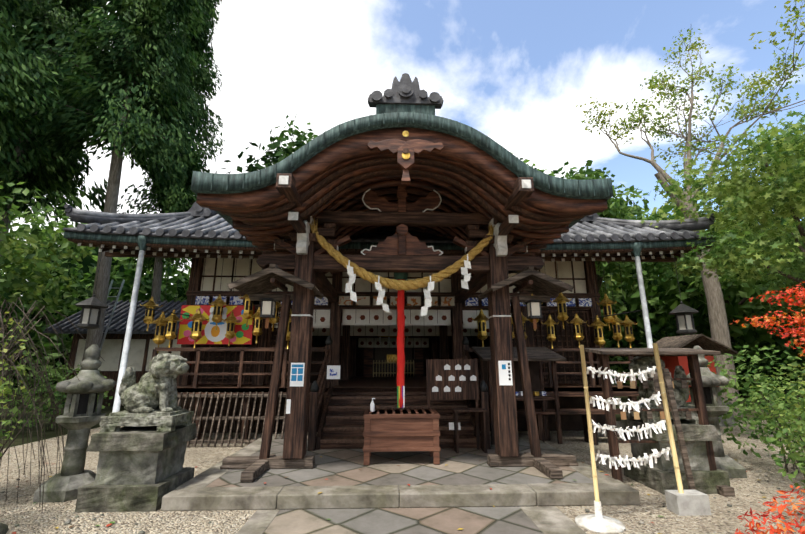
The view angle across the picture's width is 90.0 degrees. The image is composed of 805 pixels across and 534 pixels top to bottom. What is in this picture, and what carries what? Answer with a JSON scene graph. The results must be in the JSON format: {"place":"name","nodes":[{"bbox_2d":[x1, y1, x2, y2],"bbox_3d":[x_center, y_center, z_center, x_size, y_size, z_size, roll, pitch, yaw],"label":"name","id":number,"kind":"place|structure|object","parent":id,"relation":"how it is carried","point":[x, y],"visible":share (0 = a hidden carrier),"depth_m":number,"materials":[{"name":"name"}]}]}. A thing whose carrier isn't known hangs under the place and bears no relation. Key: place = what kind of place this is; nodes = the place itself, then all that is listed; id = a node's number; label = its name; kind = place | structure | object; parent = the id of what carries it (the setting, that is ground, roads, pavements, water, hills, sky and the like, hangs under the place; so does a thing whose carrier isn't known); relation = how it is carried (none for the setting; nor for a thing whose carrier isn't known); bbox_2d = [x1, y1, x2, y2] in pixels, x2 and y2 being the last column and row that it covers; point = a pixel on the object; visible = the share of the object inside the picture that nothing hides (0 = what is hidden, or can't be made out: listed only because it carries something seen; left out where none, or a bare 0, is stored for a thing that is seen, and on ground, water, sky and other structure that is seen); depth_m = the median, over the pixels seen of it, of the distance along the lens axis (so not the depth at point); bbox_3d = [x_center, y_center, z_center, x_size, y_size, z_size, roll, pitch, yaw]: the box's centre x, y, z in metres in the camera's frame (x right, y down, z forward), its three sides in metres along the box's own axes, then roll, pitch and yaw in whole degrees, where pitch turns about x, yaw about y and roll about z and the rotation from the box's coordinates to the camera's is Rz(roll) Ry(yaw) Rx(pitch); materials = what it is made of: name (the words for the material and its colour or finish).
{"place":"outdoors","nodes":[
{"label":"outdoors","id":0,"kind":"place"},
{"bbox_2d":[200,258,586,292],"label":"upper wall","id":1,"kind":"structure","parent":0,"point":[213,272],"depth_m":10.20,"materials":[{"name":"beige paint"}]},
{"bbox_2d":[0,420,804,533],"bbox_3d":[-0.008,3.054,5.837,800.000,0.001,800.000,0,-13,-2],"label":"gravel ground","id":2,"kind":"structure","parent":0,"point":[24,512],"depth_m":4.73,"materials":[{"name":"beige gravel"}]},
{"bbox_2d":[0,523,8,533],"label":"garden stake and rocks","id":3,"kind":"object","parent":2,"relation":"on","point":[4,529],"visible":1,"depth_m":3.79,"materials":[{"name":"stone"}]},
{"bbox_2d":[0,382,21,456],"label":"green shrub","id":4,"kind":"object","parent":2,"relation":"on","point":[15,409],"depth_m":4.14,"materials":[{"name":"green plant"}]},
{"bbox_2d":[0,312,57,459],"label":"green shrub","id":5,"kind":"object","parent":2,"relation":"on","point":[20,367],"depth_m":4.87,"materials":[{"name":"green plant"}]},
{"bbox_2d":[0,297,104,513],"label":"weeping shrub","id":6,"kind":"object","parent":2,"relation":"on","point":[4,354],"visible":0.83,"depth_m":5.38,"materials":[{"name":"green plant"}]},
{"bbox_2d":[33,344,115,502],"bbox_3d":[-4.233,1.973,5.317,0.723,1.869,0.630,0,-13,-2],"label":"stone lantern","id":7,"kind":"object","parent":2,"relation":"on","point":[81,419],"visible":1,"depth_m":5.16,"materials":[{"name":"grey stone"}]},
{"bbox_2d":[74,353,196,512],"bbox_3d":[-3.226,1.994,5.125,0.894,1.753,0.896,0,-13,-2],"label":"guardian lion statue","id":8,"kind":"object","parent":2,"relation":"on","point":[141,460],"visible":1,"depth_m":4.82,"materials":[{"name":"stone"}]},
{"bbox_2d":[161,433,639,510],"bbox_3d":[-0.035,3.149,6.577,5.540,0.155,4.006,0,-13,-2],"label":"stone platform","id":9,"kind":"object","parent":2,"relation":"on","point":[465,477],"visible":0.75,"depth_m":4.97,"materials":[{"name":"stone"}]},
{"bbox_2d":[307,336,490,450],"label":"wooden steps","id":10,"kind":"structure","parent":9,"relation":"on","point":[341,425],"depth_m":7.71,"materials":[{"name":"brown wood"}]},
{"bbox_2d":[220,173,577,481],"bbox_3d":[-0.045,0.987,7.352,5.160,4.420,5.200,0,-13,-2],"label":"porch timber frame","id":11,"kind":"object","parent":9,"relation":"on","point":[401,250],"visible":0.92,"depth_m":6.30,"materials":[{"name":"brown wood"}]},
{"bbox_2d":[286,361,512,413],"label":"paper notices","id":12,"kind":"object","parent":11,"relation":"attached to","point":[333,372],"visible":1,"depth_m":6.06,"materials":[{"name":"white paper"}]},
{"bbox_2d":[394,272,407,407],"bbox_3d":[-0.028,1.146,6.852,0.260,2.360,0.260,0,-13,-2],"label":"bell rope","id":13,"kind":"object","parent":11,"relation":"hanging from","point":[400,378],"visible":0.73,"depth_m":6.76,"materials":[{"name":"fabric"}]},
{"bbox_2d":[309,218,494,290],"bbox_3d":[-0.001,-0.198,6.431,3.167,1.177,0.218,0,-13,-2],"label":"shimenawa rope","id":14,"kind":"object","parent":11,"relation":"attached to","point":[395,284],"visible":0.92,"depth_m":6.30,"materials":[{"name":"beige fabric"}]},
{"bbox_2d":[345,254,470,315],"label":"paper streamers","id":15,"kind":"object","parent":14,"relation":"hanging from","point":[427,295],"visible":0.98,"depth_m":6.18,"materials":[{"name":"white paper"}]},
{"bbox_2d":[191,104,613,276],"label":"curved gable roof","id":16,"kind":"structure","parent":11,"relation":"on","point":[343,167],"depth_m":5.56,"materials":[{"name":"brown wood"}]},
{"bbox_2d":[274,176,530,256],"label":"white porch bracket ends","id":17,"kind":"object","parent":11,"relation":"attached to","point":[499,244],"visible":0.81,"depth_m":6.27,"materials":[{"name":"paint"}]},
{"bbox_2d":[367,131,443,183],"bbox_3d":[0.044,-1.506,5.425,1.037,0.785,0.150,0,-13,-2],"label":"gable pendant ornament","id":18,"kind":"object","parent":11,"relation":"attached to","point":[405,152],"visible":1,"depth_m":5.43,"materials":[{"name":"brown wood"}]},
{"bbox_2d":[368,73,443,108],"bbox_3d":[0.044,-2.502,5.658,1.060,0.490,0.185,0,-13,-2],"label":"roof ridge ornament","id":19,"kind":"object","parent":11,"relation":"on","point":[405,90],"visible":0.96,"depth_m":5.58,"materials":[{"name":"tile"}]},
{"bbox_2d":[363,408,440,464],"bbox_3d":[-0.022,2.636,6.325,1.160,0.737,0.620,0,-13,-2],"label":"offering box","id":20,"kind":"object","parent":9,"relation":"on","point":[399,430],"visible":0.98,"depth_m":6.06,"materials":[{"name":"brown wood"}]},
{"bbox_2d":[370,398,374,411],"bbox_3d":[-0.465,2.131,6.223,0.070,0.198,0.070,-12,-18,42],"label":"sanitizer bottle","id":21,"kind":"object","parent":20,"relation":"on","point":[372,406],"visible":1,"depth_m":6.19,"materials":[{"name":"white plastic"}]},
{"bbox_2d":[426,359,487,452],"bbox_3d":[0.932,2.398,7.042,0.995,1.530,0.375,0,-13,-2],"label":"ema board","id":22,"kind":"object","parent":9,"relation":"on","point":[451,379],"visible":0.98,"depth_m":7.22,"materials":[{"name":"brown wood"}]},
{"bbox_2d":[472,347,566,444],"bbox_3d":[2.298,2.477,7.961,1.600,1.800,1.028,0,-13,-2],"label":"wooden stand","id":23,"kind":"object","parent":9,"relation":"on","point":[537,356],"visible":0.67,"depth_m":7.99,"materials":[{"name":"brown wood"}]},
{"bbox_2d":[1,453,803,533],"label":"fallen leaves","id":24,"kind":"object","parent":2,"relation":"on","point":[67,521],"visible":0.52,"depth_m":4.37,"materials":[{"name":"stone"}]},
{"bbox_2d":[177,258,638,440],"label":"shrine building","id":25,"kind":"structure","parent":2,"relation":"on","point":[571,392],"depth_m":9.86,"materials":[{"name":"brown wood"}]},
{"bbox_2d":[177,259,254,343],"bbox_3d":[-4.240,0.779,9.298,1.650,1.980,0.036,0,-13,-2],"label":"colourful painting board","id":26,"kind":"object","parent":25,"relation":"attached to","point":[210,334],"visible":0.67,"depth_m":9.15,"materials":[{"name":"multicoloured paint"}]},
{"bbox_2d":[112,236,652,411],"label":"rain downpipes","id":27,"kind":"object","parent":25,"relation":"attached to","point":[143,246],"visible":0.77,"depth_m":7.79,"materials":[{"name":"metal"}]},
{"bbox_2d":[75,244,698,333],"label":"iron hanging lanterns","id":28,"kind":"object","parent":25,"relation":"attached to","point":[94,305],"visible":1,"depth_m":8.00,"materials":[{"name":"black metal"}]},
{"bbox_2d":[140,258,637,352],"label":"hanging gold lanterns","id":29,"kind":"object","parent":25,"relation":"attached to","point":[198,318],"visible":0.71,"depth_m":8.98,"materials":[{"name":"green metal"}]},
{"bbox_2d":[63,202,715,256],"bbox_3d":[-0.162,-1.639,11.287,13.872,3.821,5.095,0,-13,-2],"label":"tiled roof","id":30,"kind":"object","parent":25,"relation":"on","point":[197,227],"visible":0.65,"depth_m":8.67,"materials":[{"name":"grey tile"}]},
{"bbox_2d":[77,243,704,261],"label":"roof eaves","id":31,"kind":"object","parent":25,"relation":"attached to","point":[127,251],"visible":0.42,"depth_m":9.14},
{"bbox_2d":[271,309,511,382],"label":"hall interior fittings","id":32,"kind":"object","parent":25,"relation":"in","point":[384,344],"visible":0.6,"depth_m":12.49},
{"bbox_2d":[194,295,592,306],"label":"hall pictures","id":33,"kind":"object","parent":25,"relation":"attached to","point":[411,301],"visible":0.5,"depth_m":9.94,"materials":[{"name":"paper"}]},
{"bbox_2d":[151,347,636,446],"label":"hall veranda railings","id":34,"kind":"object","parent":25,"relation":"attached to","point":[241,362],"visible":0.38,"depth_m":8.38,"materials":[{"name":"brown wood"}]},
{"bbox_2d":[236,506,586,533],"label":"paved path","id":35,"kind":"structure","parent":2,"relation":"on","point":[517,520],"depth_m":4.22,"materials":[{"name":"stone"}]},
{"bbox_2d":[575,343,710,533],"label":"omikuji bamboo poles","id":36,"kind":"object","parent":2,"relation":"on","point":[691,501],"visible":1,"depth_m":4.48,"materials":[{"name":"beige wood"}]},
{"bbox_2d":[584,348,735,496],"bbox_3d":[3.432,2.019,5.439,1.600,1.831,0.601,0,-13,-2],"label":"ema rack","id":37,"kind":"object","parent":2,"relation":"on","point":[695,378],"visible":0.67,"depth_m":5.44,"materials":[{"name":"brown wood"}]},
{"bbox_2d":[620,356,729,494],"bbox_3d":[3.727,2.131,5.730,0.890,1.758,0.890,0,-13,-2],"label":"guardian statue","id":38,"kind":"object","parent":2,"relation":"on","point":[660,476],"visible":0.6,"depth_m":5.34,"materials":[{"name":"stone"}]},
{"bbox_2d":[655,334,738,426],"bbox_3d":[8.004,3.120,11.262,1.919,2.368,1.500,0,-13,-2],"label":"red shrine","id":39,"kind":"object","parent":2,"relation":"on","point":[703,342],"visible":0.25,"depth_m":11.02,"materials":[{"name":"wood"}]},
{"bbox_2d":[687,346,746,477],"bbox_3d":[4.785,2.198,6.321,0.725,1.894,0.628,0,-13,-2],"label":"stone lantern","id":40,"kind":"object","parent":2,"relation":"on","point":[712,382],"visible":0.54,"depth_m":6.14,"materials":[{"name":"grey stone"}]},
{"bbox_2d":[686,340,804,472],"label":"green shrub","id":41,"kind":"object","parent":2,"relation":"on","point":[732,384],"depth_m":6.43,"materials":[{"name":"green plant"}]},
{"bbox_2d":[733,282,804,355],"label":"orange maple tree","id":42,"kind":"object","parent":2,"relation":"on","point":[755,319],"visible":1,"depth_m":5.41,"materials":[{"name":"plant"}]},
{"bbox_2d":[735,485,804,533],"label":"nandina shrub","id":43,"kind":"object","parent":2,"relation":"on","point":[772,530],"visible":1,"depth_m":2.38,"materials":[{"name":"red plant"}]},
{"bbox_2d":[744,364,804,477],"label":"screen shrub","id":44,"kind":"object","parent":2,"relation":"on","point":[756,393],"depth_m":5.35,"materials":[{"name":"plant"}]},
{"bbox_2d":[766,382,804,488],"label":"green shrub","id":45,"kind":"object","parent":2,"relation":"on","point":[796,456],"visible":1,"depth_m":4.08,"materials":[{"name":"green plant"}]},
{"bbox_2d":[0,384,804,448],"bbox_3d":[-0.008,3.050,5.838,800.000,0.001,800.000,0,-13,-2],"label":"forest floor","id":46,"kind":"structure","parent":0,"point":[50,433],"depth_m":12.14,"materials":[{"name":"green plant"}]},
{"bbox_2d":[0,0,63,176],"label":"cedar tree","id":47,"kind":"object","parent":46,"relation":"on","point":[10,91],"depth_m":12.58,"materials":[{"name":"green plant"}]},
{"bbox_2d":[0,146,95,307],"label":"broadleaf tree","id":48,"kind":"object","parent":46,"relation":"on","point":[39,264],"visible":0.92,"depth_m":10.90,"materials":[{"name":"green plant"}]},
{"bbox_2d":[0,213,97,371],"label":"tree","id":49,"kind":"object","parent":46,"relation":"on","point":[36,339],"depth_m":24.69,"materials":[{"name":"green plant"}]},
{"bbox_2d":[0,24,107,231],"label":"cedar tree","id":50,"kind":"object","parent":46,"relation":"on","point":[75,199],"depth_m":20.67,"materials":[{"name":"green plant"}]},
{"bbox_2d":[0,0,110,255],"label":"cedar tree","id":51,"kind":"object","parent":46,"relation":"on","point":[49,173],"depth_m":16.96,"materials":[{"name":"green plant"}]},
{"bbox_2d":[0,361,113,430],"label":"shrub","id":52,"kind":"object","parent":46,"relation":"on","point":[56,396],"depth_m":9.81,"materials":[{"name":"green plant"}]},
{"bbox_2d":[70,279,124,403],"bbox_3d":[-10.546,2.592,13.880,0.428,4.615,1.113,-1,-13,4],"label":"aluminium ladder","id":53,"kind":"object","parent":46,"relation":"on","point":[113,310],"visible":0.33,"depth_m":14.42,"materials":[{"name":"grey metal"}]},
{"bbox_2d":[10,0,209,370],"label":"cedar tree","id":54,"kind":"object","parent":46,"relation":"on","point":[112,63],"depth_m":15.03,"materials":[{"name":"green plant"}]},
{"bbox_2d":[43,300,186,406],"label":"side building","id":55,"kind":"structure","parent":46,"relation":"on","point":[143,345],"depth_m":15.64,"materials":[{"name":"grey wood"}]},
{"bbox_2d":[60,257,190,338],"bbox_3d":[-18.723,2.781,29.532,12.259,11.672,9.573,0,-13,-2],"label":"tree","id":56,"kind":"object","parent":46,"relation":"on","point":[130,270],"depth_m":27.88,"materials":[{"name":"green plant"}]},
{"bbox_2d":[117,0,224,301],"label":"cedar tree","id":57,"kind":"object","parent":46,"relation":"on","point":[185,196],"depth_m":21.96,"materials":[{"name":"green plant"}]},
{"bbox_2d":[215,115,325,173],"bbox_3d":[-5.123,-0.659,21.338,10.333,14.580,8.894,0,-13,-2],"label":"tree","id":58,"kind":"object","parent":46,"relation":"on","point":[268,159],"visible":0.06,"depth_m":20.81,"materials":[{"name":"green plant"}]},
{"bbox_2d":[0,245,797,387],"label":"forest wall","id":59,"kind":"structure","parent":46,"relation":"on","point":[87,260],"depth_m":28.20,"materials":[{"name":"green plant"}]},
{"bbox_2d":[0,255,804,397],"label":"hedge leaves","id":60,"kind":"object","parent":46,"relation":"on","point":[74,308],"visible":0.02,"depth_m":21.93,"materials":[{"name":"green plant"}]},
{"bbox_2d":[512,153,576,178],"bbox_3d":[6.544,0.350,22.919,8.643,13.328,7.873,0,-13,-2],"label":"tree","id":61,"kind":"object","parent":46,"relation":"on","point":[542,170],"depth_m":22.48,"materials":[{"name":"green plant"}]},
{"bbox_2d":[553,160,691,299],"bbox_3d":[7.819,0.653,15.372,7.518,9.267,6.750,0,-13,-2],"label":"tree","id":62,"kind":"object","parent":46,"relation":"on","point":[619,208],"depth_m":14.49,"materials":[{"name":"green plant"}]},
{"bbox_2d":[600,205,681,319],"bbox_3d":[8.680,1.183,22.151,11.094,11.353,8.409,0,-13,-2],"label":"tree","id":63,"kind":"object","parent":46,"relation":"on","point":[617,291],"visible":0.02,"depth_m":20.77,"materials":[{"name":"green plant"}]},
{"bbox_2d":[599,214,686,347],"bbox_3d":[15.568,1.890,28.481,11.653,12.896,12.382,0,-13,-2],"label":"tree","id":64,"kind":"object","parent":46,"relation":"on","point":[619,286],"depth_m":26.59,"materials":[{"name":"green plant"}]},
{"bbox_2d":[576,0,804,416],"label":"tall tree","id":65,"kind":"object","parent":46,"relation":"on","point":[742,112],"depth_m":15.19,"materials":[{"name":"green plant"}]},
{"bbox_2d":[602,176,804,350],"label":"tree","id":66,"kind":"object","parent":46,"relation":"on","point":[670,301],"depth_m":18.94,"materials":[{"name":"green plant"}]},
{"bbox_2d":[639,111,804,287],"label":"green maple","id":67,"kind":"object","parent":46,"relation":"on","point":[785,143],"depth_m":8.38,"materials":[{"name":"green plant"}]},
{"bbox_2d":[663,214,804,373],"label":"tree","id":68,"kind":"object","parent":46,"relation":"on","point":[733,300],"depth_m":21.46,"materials":[{"name":"green plant"}]},
{"bbox_2d":[687,141,804,341],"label":"tree","id":69,"kind":"object","parent":46,"relation":"on","point":[748,292],"depth_m":14.03,"materials":[{"name":"plant"}]},
{"bbox_2d":[1,0,804,296],"label":"sky","id":70,"kind":"structure","parent":0,"point":[516,73],"materials":[{"name":"white"}]},
{"bbox_2d":[586,365,672,469],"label":"paper fortunes","id":71,"kind":"object","parent":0,"point":[659,425],"visible":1,"depth_m":4.53,"materials":[{"name":"white paper"}]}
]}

